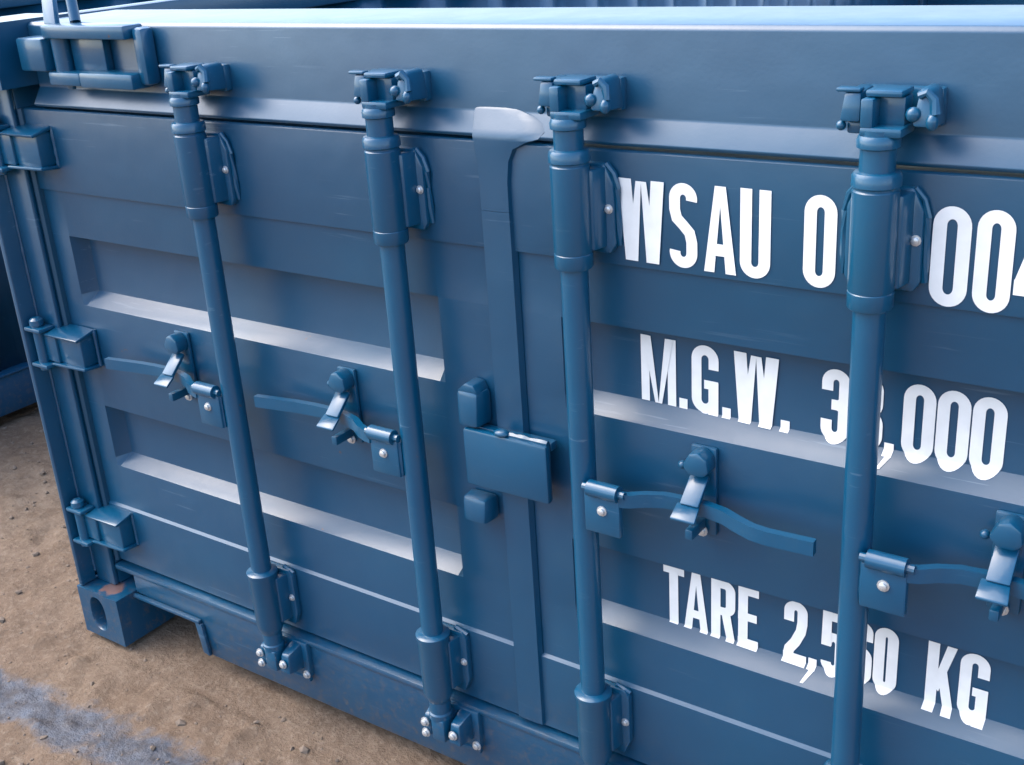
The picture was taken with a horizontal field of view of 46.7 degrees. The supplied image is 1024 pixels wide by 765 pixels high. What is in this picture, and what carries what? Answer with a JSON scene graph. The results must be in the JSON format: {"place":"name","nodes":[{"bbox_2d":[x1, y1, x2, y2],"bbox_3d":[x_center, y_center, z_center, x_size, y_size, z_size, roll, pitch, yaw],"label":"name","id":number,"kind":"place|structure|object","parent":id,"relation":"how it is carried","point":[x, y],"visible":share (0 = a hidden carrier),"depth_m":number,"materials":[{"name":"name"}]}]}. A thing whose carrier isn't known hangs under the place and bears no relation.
{"place":"outdoors","nodes":[
{"label":"outdoors","id":0,"kind":"place"},
{"bbox_2d":[0,402,465,764],"bbox_3d":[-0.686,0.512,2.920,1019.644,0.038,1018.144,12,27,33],"label":"ground","id":1,"kind":"structure","parent":0,"point":[143,713],"depth_m":2.57,"materials":[{"name":"soil"}]},
{"bbox_2d":[0,0,154,416],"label":"shipping container","id":2,"kind":"object","parent":1,"relation":"on","point":[17,391],"visible":0.02,"depth_m":3.98,"materials":[{"name":"blue metal"}]},
{"bbox_2d":[0,407,358,764],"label":"grit","id":3,"kind":"object","parent":1,"relation":"on","point":[302,748],"visible":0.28,"depth_m":2.48,"materials":[{"name":"stone"}]},
{"bbox_2d":[0,0,1023,764],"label":"shipping container","id":4,"kind":"object","parent":1,"relation":"on","point":[552,382],"visible":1,"depth_m":1.80,"materials":[{"name":"blue metal"}]},
{"bbox_2d":[0,105,518,713],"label":"door","id":5,"kind":"structure","parent":4,"relation":"in","point":[302,266],"depth_m":2.20,"materials":[{"name":"blue paint"}]},
{"bbox_2d":[463,107,1023,764],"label":"door","id":6,"kind":"structure","parent":4,"relation":"in","point":[721,319],"depth_m":1.65,"materials":[{"name":"blue paint"}]}
]}

